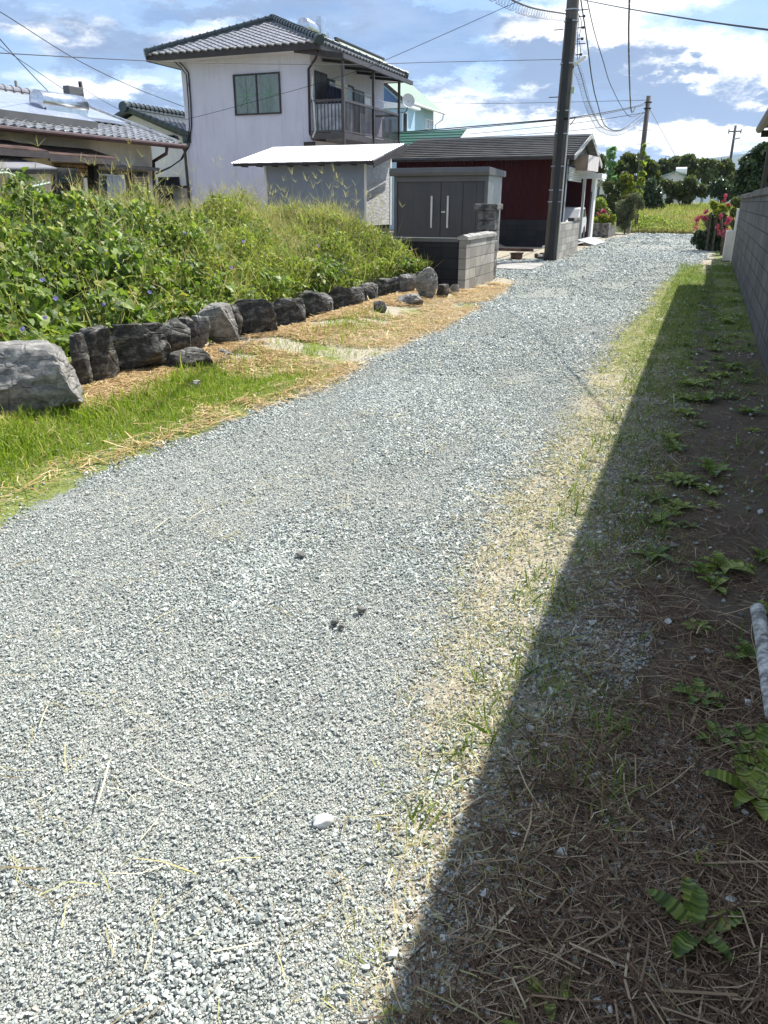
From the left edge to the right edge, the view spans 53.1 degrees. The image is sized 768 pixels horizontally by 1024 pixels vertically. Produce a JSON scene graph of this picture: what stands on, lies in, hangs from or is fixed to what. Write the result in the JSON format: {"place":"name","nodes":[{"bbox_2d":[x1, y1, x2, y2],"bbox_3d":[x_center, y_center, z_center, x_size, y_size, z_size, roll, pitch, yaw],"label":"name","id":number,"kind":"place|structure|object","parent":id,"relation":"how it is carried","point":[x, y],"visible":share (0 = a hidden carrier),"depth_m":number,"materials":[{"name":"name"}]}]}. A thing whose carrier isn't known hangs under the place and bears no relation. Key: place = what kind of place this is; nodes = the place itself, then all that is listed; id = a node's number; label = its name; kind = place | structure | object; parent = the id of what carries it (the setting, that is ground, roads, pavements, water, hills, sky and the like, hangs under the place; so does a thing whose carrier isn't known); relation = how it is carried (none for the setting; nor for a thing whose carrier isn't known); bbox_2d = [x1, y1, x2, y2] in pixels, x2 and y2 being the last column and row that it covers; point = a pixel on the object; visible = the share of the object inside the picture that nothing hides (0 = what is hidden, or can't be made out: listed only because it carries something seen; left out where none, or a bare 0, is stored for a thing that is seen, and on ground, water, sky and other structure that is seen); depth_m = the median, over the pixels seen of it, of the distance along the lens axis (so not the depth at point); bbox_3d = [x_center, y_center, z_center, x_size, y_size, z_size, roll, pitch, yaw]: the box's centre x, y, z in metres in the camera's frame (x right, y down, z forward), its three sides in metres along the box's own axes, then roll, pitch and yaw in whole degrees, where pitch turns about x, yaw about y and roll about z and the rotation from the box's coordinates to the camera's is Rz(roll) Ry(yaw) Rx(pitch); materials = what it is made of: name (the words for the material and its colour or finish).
{"place":"outdoors","nodes":[
{"label":"outdoors","id":0,"kind":"place"},
{"bbox_2d":[0,281,512,509],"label":"dead grass","id":1,"kind":"structure","parent":0,"point":[126,381],"depth_m":7.87,"materials":[{"name":"plant"}]},
{"bbox_2d":[0,232,726,1023],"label":"gravel","id":2,"kind":"structure","parent":0,"point":[550,314],"depth_m":3.11,"materials":[{"name":"gravel"}]},
{"bbox_2d":[313,813,333,828],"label":"stone","id":3,"kind":"object","parent":2,"relation":"on","point":[323,820],"visible":1,"depth_m":2.05,"materials":[{"name":"white stone"}]},
{"bbox_2d":[0,202,767,1023],"bbox_3d":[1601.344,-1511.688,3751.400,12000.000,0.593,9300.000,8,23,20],"label":"ground","id":4,"kind":"structure","parent":0,"point":[60,490],"depth_m":2.73,"materials":[{"name":"gravel"}]},
{"bbox_2d":[0,340,83,414],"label":"boulder","id":5,"kind":"object","parent":4,"relation":"on","point":[36,373],"visible":0.89,"depth_m":5.58,"materials":[{"name":"stone"}]},
{"bbox_2d":[69,332,92,387],"bbox_3d":[-2.523,-1.240,6.389,0.151,0.500,0.120,-3,22,-8],"label":"rock","id":6,"kind":"object","parent":4,"relation":"on","point":[80,359],"visible":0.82,"depth_m":6.34,"materials":[{"name":"stone"}]},
{"bbox_2d":[0,84,186,211],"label":"house","id":7,"kind":"structure","parent":4,"relation":"on","point":[62,148],"depth_m":18.26,"materials":[{"name":"tile"}]},
{"bbox_2d":[0,155,58,192],"bbox_3d":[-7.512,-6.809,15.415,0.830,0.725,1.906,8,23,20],"label":"carport","id":8,"kind":"object","parent":7,"relation":"attached to","point":[13,164],"visible":0.74,"depth_m":15.54,"materials":[{"name":"white metal"}]},
{"bbox_2d":[0,82,125,128],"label":"solar water heater","id":9,"kind":"object","parent":7,"relation":"on","point":[69,106],"visible":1,"depth_m":17.80,"materials":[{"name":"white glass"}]},
{"bbox_2d":[56,167,78,182],"bbox_3d":[-7.391,-7.837,17.887,0.035,0.325,0.772,8,23,20],"label":"window","id":10,"kind":"structure","parent":7,"relation":"in","point":[63,172],"depth_m":17.89,"materials":[{"name":"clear glass"}]},
{"bbox_2d":[79,325,119,382],"bbox_3d":[-2.469,-1.326,6.578,0.352,0.518,0.249,-4,22,-10],"label":"rock","id":11,"kind":"object","parent":4,"relation":"on","point":[104,361],"visible":0.62,"depth_m":6.50,"materials":[{"name":"stone"}]},
{"bbox_2d":[108,322,171,372],"bbox_3d":[-2.294,-1.469,7.167,0.628,0.615,0.459,3,22,8],"label":"rock","id":12,"kind":"object","parent":4,"relation":"on","point":[148,345],"visible":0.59,"depth_m":6.97,"materials":[{"name":"stone"}]},
{"bbox_2d":[114,101,192,211],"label":"wing","id":13,"kind":"structure","parent":4,"relation":"on","point":[169,122],"depth_m":27.63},
{"bbox_2d":[162,317,190,351],"bbox_3d":[-2.094,-1.704,7.641,0.365,0.425,0.273,-1,22,-2],"label":"rock","id":14,"kind":"object","parent":4,"relation":"on","point":[177,331],"visible":0.57,"depth_m":7.56,"materials":[{"name":"stone"}]},
{"bbox_2d":[165,347,212,369],"bbox_3d":[-1.852,-1.411,7.300,0.462,0.296,0.310,-7,23,-16],"label":"rock","id":15,"kind":"object","parent":4,"relation":"on","point":[191,354],"visible":0.67,"depth_m":7.19,"materials":[{"name":"stone"}]},
{"bbox_2d":[178,316,201,348],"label":"rock","id":16,"kind":"object","parent":4,"relation":"on","point":[194,329],"visible":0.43,"depth_m":7.83,"materials":[{"name":"stone"}]},
{"bbox_2d":[0,214,397,372],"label":"undergrowth","id":17,"kind":"object","parent":4,"relation":"on","point":[77,278],"depth_m":9.02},
{"bbox_2d":[0,135,400,271],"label":"seed heads","id":18,"kind":"object","parent":4,"relation":"on","point":[124,224],"visible":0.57,"depth_m":12.74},
{"bbox_2d":[191,315,209,347],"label":"rock","id":19,"kind":"object","parent":4,"relation":"on","point":[202,323],"visible":0.54,"depth_m":7.99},
{"bbox_2d":[35,169,381,271],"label":"straw grass","id":20,"kind":"structure","parent":4,"relation":"on","point":[277,217],"depth_m":12.97,"materials":[{"name":"plant"}]},
{"bbox_2d":[0,167,431,364],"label":"vine leaves","id":21,"kind":"object","parent":4,"relation":"on","point":[101,251],"visible":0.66,"depth_m":8.30,"materials":[{"name":"green plant"}]},
{"bbox_2d":[0,175,432,355],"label":"weed leaves","id":22,"kind":"object","parent":4,"relation":"on","point":[272,268],"visible":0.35,"depth_m":10.81,"materials":[{"name":"green plant"}]},
{"bbox_2d":[0,174,432,343],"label":"bank grass","id":23,"kind":"structure","parent":4,"relation":"on","point":[256,256],"depth_m":10.81,"materials":[{"name":"plant"}]},
{"bbox_2d":[197,302,239,343],"bbox_3d":[-1.850,-2.041,8.410,0.422,0.475,0.368,17,27,36],"label":"rock","id":24,"kind":"object","parent":4,"relation":"on","point":[223,326],"visible":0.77,"depth_m":8.34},
{"bbox_2d":[0,162,440,351],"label":"dead stalks","id":25,"kind":"object","parent":4,"relation":"on","point":[184,253],"visible":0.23,"depth_m":9.29,"materials":[{"name":"plant"}]},
{"bbox_2d":[0,301,447,512],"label":"lawn grass","id":26,"kind":"structure","parent":4,"relation":"on","point":[24,434],"depth_m":5.87,"materials":[{"name":"plant"}]},
{"bbox_2d":[233,299,277,338],"bbox_3d":[-1.570,-2.269,9.119,0.611,0.526,0.293,-2,22,-5],"label":"rock slab","id":27,"kind":"object","parent":4,"relation":"on","point":[258,315],"visible":0.54,"depth_m":8.99,"materials":[{"name":"stone"}]},
{"bbox_2d":[143,14,412,213],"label":"two storey house","id":28,"kind":"structure","parent":4,"relation":"on","point":[274,44],"depth_m":25.56,"materials":[{"name":"white paint"}]},
{"bbox_2d":[232,72,281,115],"bbox_3d":[-4.169,-13.714,25.207,1.740,1.200,0.049,8,23,20],"label":"window","id":29,"kind":"structure","parent":28,"relation":"in","point":[257,109],"depth_m":25.20,"materials":[{"name":"grey glass"}]},
{"bbox_2d":[297,16,328,37],"bbox_3d":[-2.557,-17.487,28.192,0.644,1.232,1.700,8,23,20],"label":"water heater tank","id":30,"kind":"object","parent":28,"relation":"on","point":[319,26],"visible":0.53,"depth_m":27.95,"materials":[{"name":"metal"}]},
{"bbox_2d":[313,103,341,130],"bbox_3d":[-1.820,-12.633,24.570,1.000,0.750,0.016,8,23,20],"label":"plastic sheet","id":31,"kind":"object","parent":28,"relation":"attached to","point":[339,127],"visible":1,"depth_m":24.56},
{"bbox_2d":[271,297,305,326],"bbox_3d":[-1.297,-2.474,9.937,0.589,0.589,0.286,-2,22,-4],"label":"rock slab","id":32,"kind":"object","parent":4,"relation":"on","point":[287,311],"visible":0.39,"depth_m":9.79,"materials":[{"name":"stone"}]},
{"bbox_2d":[0,338,617,1023],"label":"dry grass","id":33,"kind":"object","parent":4,"relation":"on","point":[162,726],"visible":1,"depth_m":2.13,"materials":[{"name":"plant"}]},
{"bbox_2d":[297,290,329,318],"bbox_3d":[-0.999,-2.864,10.839,0.491,0.496,0.352,1,22,3],"label":"rock","id":34,"kind":"object","parent":4,"relation":"on","point":[315,303],"visible":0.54,"depth_m":10.70,"materials":[{"name":"stone"}]},
{"bbox_2d":[232,143,406,236],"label":"outbuilding","id":35,"kind":"structure","parent":4,"relation":"on","point":[374,178],"depth_m":20.55,"materials":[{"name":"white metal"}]},
{"bbox_2d":[328,286,362,312],"bbox_3d":[-0.666,-3.158,11.786,0.676,0.628,0.499,-3,22,-7],"label":"rock","id":36,"kind":"object","parent":4,"relation":"on","point":[342,296],"visible":0.4,"depth_m":11.56,"materials":[{"name":"stone"}]},
{"bbox_2d":[359,282,377,301],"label":"rock","id":37,"kind":"object","parent":4,"relation":"on","point":[370,290],"visible":0.26,"depth_m":12.38,"materials":[{"name":"stone"}]},
{"bbox_2d":[334,37,445,130],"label":"blue house","id":38,"kind":"structure","parent":4,"relation":"on","point":[418,115],"depth_m":39.85,"materials":[{"name":"paint"}]},
{"bbox_2d":[398,274,415,292],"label":"rock","id":39,"kind":"object","parent":4,"relation":"on","point":[406,283],"visible":0.85,"depth_m":13.10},
{"bbox_2d":[414,267,437,298],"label":"rock","id":40,"kind":"object","parent":4,"relation":"on","point":[426,282],"visible":0.91,"depth_m":12.62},
{"bbox_2d":[384,129,470,228],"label":"green roof shed","id":41,"kind":"structure","parent":4,"relation":"on","point":[408,138],"depth_m":35.51,"materials":[{"name":"blue"}]},
{"bbox_2d":[375,231,496,288],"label":"block wall","id":42,"kind":"structure","parent":4,"relation":"on","point":[466,261],"depth_m":14.56,"materials":[{"name":"concrete"}]},
{"bbox_2d":[389,167,505,251],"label":"storage shed","id":43,"kind":"structure","parent":4,"relation":"on","point":[439,202],"depth_m":19.46,"materials":[{"name":"grey metal"}]},
{"bbox_2d":[397,182,440,237],"bbox_3d":[0.892,-7.596,19.795,1.160,1.670,0.016,8,23,20],"label":"door","id":44,"kind":"structure","parent":43,"relation":"in","point":[413,217],"depth_m":19.73,"materials":[{"name":"grey metal"}]},
{"bbox_2d":[440,182,462,237],"bbox_3d":[1.708,-7.475,19.496,0.555,1.670,0.016,8,23,20],"label":"door","id":45,"kind":"structure","parent":43,"relation":"in","point":[454,190],"depth_m":19.41,"materials":[{"name":"grey metal"}]},
{"bbox_2d":[462,182,476,234],"bbox_3d":[2.144,-7.417,19.352,0.330,1.670,0.016,8,23,20],"label":"door","id":46,"kind":"structure","parent":43,"relation":"in","point":[470,188],"depth_m":19.26,"materials":[{"name":"grey metal"}]},
{"bbox_2d":[474,204,502,278],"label":"gate pillar","id":47,"kind":"structure","parent":4,"relation":"on","point":[488,216],"depth_m":16.07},
{"bbox_2d":[284,281,701,1023],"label":"bleached straw","id":48,"kind":"object","parent":4,"relation":"on","point":[640,329],"visible":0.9,"depth_m":2.69,"materials":[{"name":"plant"}]},
{"bbox_2d":[392,133,601,246],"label":"red garage","id":49,"kind":"structure","parent":4,"relation":"on","point":[524,163],"depth_m":28.55,"materials":[{"name":"metal"}]},
{"bbox_2d":[568,155,598,173],"bbox_3d":[7.808,-13.640,30.114,0.800,0.610,3.030,8,23,20],"label":"sign box","id":50,"kind":"object","parent":49,"relation":"attached to","point":[582,164],"visible":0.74,"depth_m":28.88,"materials":[{"name":"plastic"}]},
{"bbox_2d":[318,264,720,1023],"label":"verge grass","id":51,"kind":"structure","parent":4,"relation":"on","point":[558,602],"depth_m":3.25,"materials":[{"name":"plant"}]},
{"bbox_2d":[496,262,544,269],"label":"concrete slab","id":52,"kind":"structure","parent":4,"relation":"on","point":[508,266],"depth_m":19.90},
{"bbox_2d":[519,976,574,1021],"bbox_3d":[0.342,1.009,1.607,0.109,0.023,0.121,8,23,19],"label":"leafy weed","id":53,"kind":"object","parent":4,"relation":"on","point":[535,985],"visible":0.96,"depth_m":1.61,"materials":[{"name":"green plant"}]},
{"bbox_2d":[358,302,767,1023],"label":"brown hay","id":54,"kind":"object","parent":4,"relation":"on","point":[642,918],"visible":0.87,"depth_m":1.93},
{"bbox_2d":[544,0,587,260],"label":"utility pole","id":55,"kind":"object","parent":4,"relation":"on","point":[563,110],"visible":0.94,"depth_m":20.57,"materials":[{"name":"concrete"}]},
{"bbox_2d":[0,52,561,64],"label":"power line","id":56,"kind":"object","parent":55,"relation":"attached to","point":[250,63],"visible":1,"depth_m":15.47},
{"bbox_2d":[397,102,645,132],"bbox_3d":[6.256,-17.068,32.715,7.750,3.098,27.107,8,23,20],"label":"power line","id":57,"kind":"object","parent":55,"relation":"attached to","point":[516,122],"visible":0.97,"depth_m":24.47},
{"bbox_2d":[490,0,569,21],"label":"power line","id":58,"kind":"object","parent":55,"relation":"attached to","point":[532,8],"visible":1,"depth_m":16.09,"materials":[{"name":"rubber"}]},
{"bbox_2d":[575,65,644,135],"bbox_3d":[9.430,-16.549,31.623,0.854,1.743,26.212,8,23,19],"label":"power line","id":59,"kind":"object","parent":55,"relation":"attached to","point":[591,108],"visible":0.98,"depth_m":27.41,"materials":[{"name":"rubber"}]},
{"bbox_2d":[584,0,767,30],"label":"power line","id":60,"kind":"object","parent":55,"relation":"attached to","point":[751,27],"visible":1,"depth_m":10.17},
{"bbox_2d":[558,217,580,258],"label":"block wall","id":61,"kind":"structure","parent":4,"relation":"on","point":[568,237],"depth_m":23.81,"materials":[{"name":"concrete"}]},
{"bbox_2d":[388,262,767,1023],"bbox_3d":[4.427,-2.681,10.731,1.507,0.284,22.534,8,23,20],"label":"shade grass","id":62,"kind":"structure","parent":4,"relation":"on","point":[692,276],"depth_m":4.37,"materials":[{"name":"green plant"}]},
{"bbox_2d":[388,298,767,1020],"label":"pebbles","id":63,"kind":"object","parent":4,"relation":"on","point":[482,892],"visible":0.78,"depth_m":2.89,"materials":[{"name":"stone"}]},
{"bbox_2d":[578,237,601,245],"bbox_3d":[7.753,-11.874,33.535,2.650,0.033,10.200,8,23,20],"label":"concrete apron","id":64,"kind":"object","parent":4,"relation":"on","point":[580,243],"depth_m":31.16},
{"bbox_2d":[564,207,586,238],"bbox_3d":[7.870,-12.304,32.816,1.140,1.344,3.145,8,23,20],"label":"parked car","id":65,"kind":"object","parent":64,"relation":"on","point":[570,212],"visible":0.26,"depth_m":32.19,"materials":[{"name":"white paint"}]},
{"bbox_2d":[567,173,606,236],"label":"white storeroom","id":66,"kind":"structure","parent":64,"relation":"on","point":[595,177],"depth_m":33.90,"materials":[{"name":"paint"}]},
{"bbox_2d":[417,552,767,1023],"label":"long straw","id":67,"kind":"object","parent":4,"relation":"on","point":[628,808],"visible":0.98,"depth_m":2.03,"materials":[{"name":"beige plant"}]},
{"bbox_2d":[592,222,615,237],"bbox_3d":[10.648,-13.720,37.306,0.850,0.640,3.120,8,23,20],"label":"planter","id":68,"kind":"object","parent":4,"relation":"on","point":[605,230],"visible":0.71,"depth_m":35.97,"materials":[{"name":"grey concrete"}]},
{"bbox_2d":[604,146,617,181],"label":"column shrub","id":69,"kind":"object","parent":4,"relation":"on","point":[610,155],"visible":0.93,"depth_m":41.52,"materials":[{"name":"green plant"}]},
{"bbox_2d":[596,171,629,215],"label":"mixed shrub","id":70,"kind":"object","parent":4,"relation":"on","point":[612,194],"visible":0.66,"depth_m":41.36,"materials":[{"name":"green plant"}]},
{"bbox_2d":[614,192,644,233],"bbox_3d":[12.754,-15.557,39.968,1.577,2.055,1.242,8,23,20],"label":"grey bush","id":71,"kind":"object","parent":4,"relation":"on","point":[625,212],"visible":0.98,"depth_m":39.73,"materials":[{"name":"green plant"}]},
{"bbox_2d":[619,174,645,232],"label":"yellow shrub","id":72,"kind":"object","parent":4,"relation":"on","point":[630,184],"visible":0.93,"depth_m":40.82,"materials":[{"name":"green plant"}]},
{"bbox_2d":[612,151,663,188],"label":"round tree","id":73,"kind":"object","parent":4,"relation":"on","point":[628,162],"visible":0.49,"depth_m":54.02,"materials":[{"name":"green plant"}]},
{"bbox_2d":[633,96,651,213],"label":"utility pole","id":74,"kind":"object","parent":4,"relation":"on","point":[647,108],"visible":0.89,"depth_m":42.99,"materials":[{"name":"concrete"}]},
{"bbox_2d":[635,177,665,209],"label":"dark shrub","id":75,"kind":"object","parent":4,"relation":"on","point":[653,196],"visible":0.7,"depth_m":49.05,"materials":[{"name":"green plant"}]},
{"bbox_2d":[627,543,673,562],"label":"leafy weed","id":76,"kind":"object","parent":4,"relation":"on","point":[659,549],"visible":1,"depth_m":3.60,"materials":[{"name":"green plant"}]},
{"bbox_2d":[632,509,679,527],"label":"leafy weed","id":77,"kind":"object","parent":4,"relation":"on","point":[656,515],"visible":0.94,"depth_m":3.98,"materials":[{"name":"green plant"}]},
{"bbox_2d":[657,155,681,174],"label":"orchard tree","id":78,"kind":"object","parent":4,"relation":"on","point":[669,165],"visible":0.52,"depth_m":75.55,"materials":[{"name":"green plant"}]},
{"bbox_2d":[620,201,737,229],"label":"field weeds","id":79,"kind":"object","parent":4,"relation":"on","point":[694,206],"visible":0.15,"depth_m":49.12,"materials":[{"name":"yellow plant"}]},
{"bbox_2d":[660,173,709,204],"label":"garden tree","id":80,"kind":"object","parent":4,"relation":"on","point":[688,190],"visible":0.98,"depth_m":53.47,"materials":[{"name":"green plant"}]},
{"bbox_2d":[677,153,704,180],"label":"orchard tree","id":81,"kind":"object","parent":4,"relation":"on","point":[689,161],"visible":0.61,"depth_m":73.10,"materials":[{"name":"green plant"}]},
{"bbox_2d":[646,876,746,960],"bbox_3d":[0.726,0.928,1.754,0.218,0.049,0.218,-2,22,-5],"label":"leafy weed","id":82,"kind":"object","parent":4,"relation":"on","point":[695,898],"visible":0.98,"depth_m":1.76,"materials":[{"name":"green plant"}]},
{"bbox_2d":[670,678,727,710],"bbox_3d":[1.049,0.615,2.571,0.151,0.036,0.179,-6,23,-14],"label":"leafy weed","id":83,"kind":"object","parent":4,"relation":"on","point":[699,685],"visible":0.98,"depth_m":2.58,"materials":[{"name":"green plant"}]},
{"bbox_2d":[681,561,726,581],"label":"leafy weed","id":84,"kind":"object","parent":4,"relation":"on","point":[702,567],"visible":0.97,"depth_m":3.43,"materials":[{"name":"green plant"}]},
{"bbox_2d":[689,213,732,250],"bbox_3d":[11.292,-9.509,26.132,1.594,1.331,0.984,8,23,20],"label":"flowering bush","id":85,"kind":"object","parent":4,"relation":"on","point":[699,238],"visible":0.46,"depth_m":26.12,"materials":[{"name":"green plant"}]},
{"bbox_2d":[685,457,736,475],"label":"leafy weed","id":86,"kind":"object","parent":4,"relation":"on","point":[710,463],"visible":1,"depth_m":4.76,"materials":[{"name":"green plant"}]},
{"bbox_2d":[693,194,731,250],"bbox_3d":[10.883,-9.619,25.561,1.147,1.820,0.331,8,23,20],"label":"pink blossom","id":87,"kind":"object","parent":4,"relation":"on","point":[703,218],"visible":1,"depth_m":25.59,"materials":[{"name":"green plant"}]},
{"bbox_2d":[694,157,735,184],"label":"orchard tree","id":88,"kind":"object","parent":4,"relation":"on","point":[708,169],"visible":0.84,"depth_m":70.64,"materials":[{"name":"green plant"}]},
{"bbox_2d":[697,720,741,752],"bbox_3d":[1.039,0.696,2.377,0.122,0.029,0.144,18,28,38],"label":"leafy weed","id":89,"kind":"object","parent":4,"relation":"on","point":[711,725],"visible":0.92,"depth_m":2.38,"materials":[{"name":"green plant"}]},
{"bbox_2d":[706,176,732,202],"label":"garden tree","id":90,"kind":"object","parent":4,"relation":"on","point":[720,187],"visible":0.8,"depth_m":51.09,"materials":[{"name":"green plant"}]},
{"bbox_2d":[709,199,730,251],"bbox_3d":[11.106,-9.555,25.625,0.724,1.653,0.526,8,23,20],"label":"yellow bush","id":91,"kind":"object","parent":4,"relation":"on","point":[716,207],"visible":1,"depth_m":25.39,"materials":[{"name":"green plant"}]},
{"bbox_2d":[698,550,755,573],"bbox_3d":[1.549,0.242,3.472,0.243,0.044,0.218,14,26,30],"label":"leafy weed","id":92,"kind":"object","parent":4,"relation":"on","point":[720,558],"visible":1,"depth_m":3.48,"materials":[{"name":"green plant"}]},
{"bbox_2d":[722,209,739,261],"bbox_3d":[9.825,-7.857,21.780,0.235,1.380,1.540,8,23,20],"label":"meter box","id":93,"kind":"object","parent":4,"relation":"on","point":[728,245],"visible":0.98,"depth_m":21.42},
{"bbox_2d":[703,760,767,820],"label":"leafy weed","id":94,"kind":"object","parent":4,"relation":"on","point":[741,796],"visible":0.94,"depth_m":2.18,"materials":[{"name":"green plant"}]},
{"bbox_2d":[724,638,756,660],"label":"leafy weed","id":95,"kind":"object","parent":4,"relation":"on","point":[747,648],"visible":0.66,"depth_m":2.83,"materials":[{"name":"green plant"}]},
{"bbox_2d":[731,192,753,285],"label":"block wall","id":96,"kind":"structure","parent":4,"relation":"on","point":[744,217],"depth_m":17.06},
{"bbox_2d":[729,141,767,198],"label":"evergreen tree","id":97,"kind":"object","parent":4,"relation":"on","point":[747,176],"visible":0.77,"depth_m":25.75,"materials":[{"name":"green plant"}]},
{"bbox_2d":[731,740,767,764],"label":"leafy weed","id":98,"kind":"object","parent":4,"relation":"on","point":[748,758],"visible":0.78,"depth_m":2.28,"materials":[{"name":"green plant"}]},
{"bbox_2d":[733,722,767,756],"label":"leafy weed","id":99,"kind":"object","parent":4,"relation":"on","point":[760,734],"visible":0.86,"depth_m":2.37,"materials":[{"name":"green plant"}]},
{"bbox_2d":[739,187,767,377],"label":"block wall","id":100,"kind":"structure","parent":4,"relation":"on","point":[753,285],"depth_m":10.76,"materials":[{"name":"concrete"}]},
{"bbox_2d":[750,603,767,651],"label":"mossy pipe","id":101,"kind":"object","parent":4,"relation":"on","point":[759,619],"visible":0.87,"depth_m":2.93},
{"bbox_2d":[756,649,767,719],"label":"mossy pipe","id":102,"kind":"object","parent":4,"relation":"on","point":[762,658],"visible":1,"depth_m":2.64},
{"bbox_2d":[0,0,767,160],"label":"sky","id":103,"kind":"structure","parent":0,"point":[702,80],"materials":[{"name":"blue"}]},
{"bbox_2d":[596,154,745,202],"bbox_3d":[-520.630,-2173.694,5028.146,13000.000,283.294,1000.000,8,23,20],"label":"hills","id":104,"kind":"structure","parent":0,"point":[735,158],"depth_m":4396.01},
{"bbox_2d":[620,205,734,233],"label":"field grass","id":105,"kind":"structure","parent":0,"point":[671,230],"depth_m":42.06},
{"bbox_2d":[756,109,767,188],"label":"carport","id":106,"kind":"object","parent":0,"point":[762,125],"visible":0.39,"depth_m":15.52,"materials":[{"name":"grey metal"}]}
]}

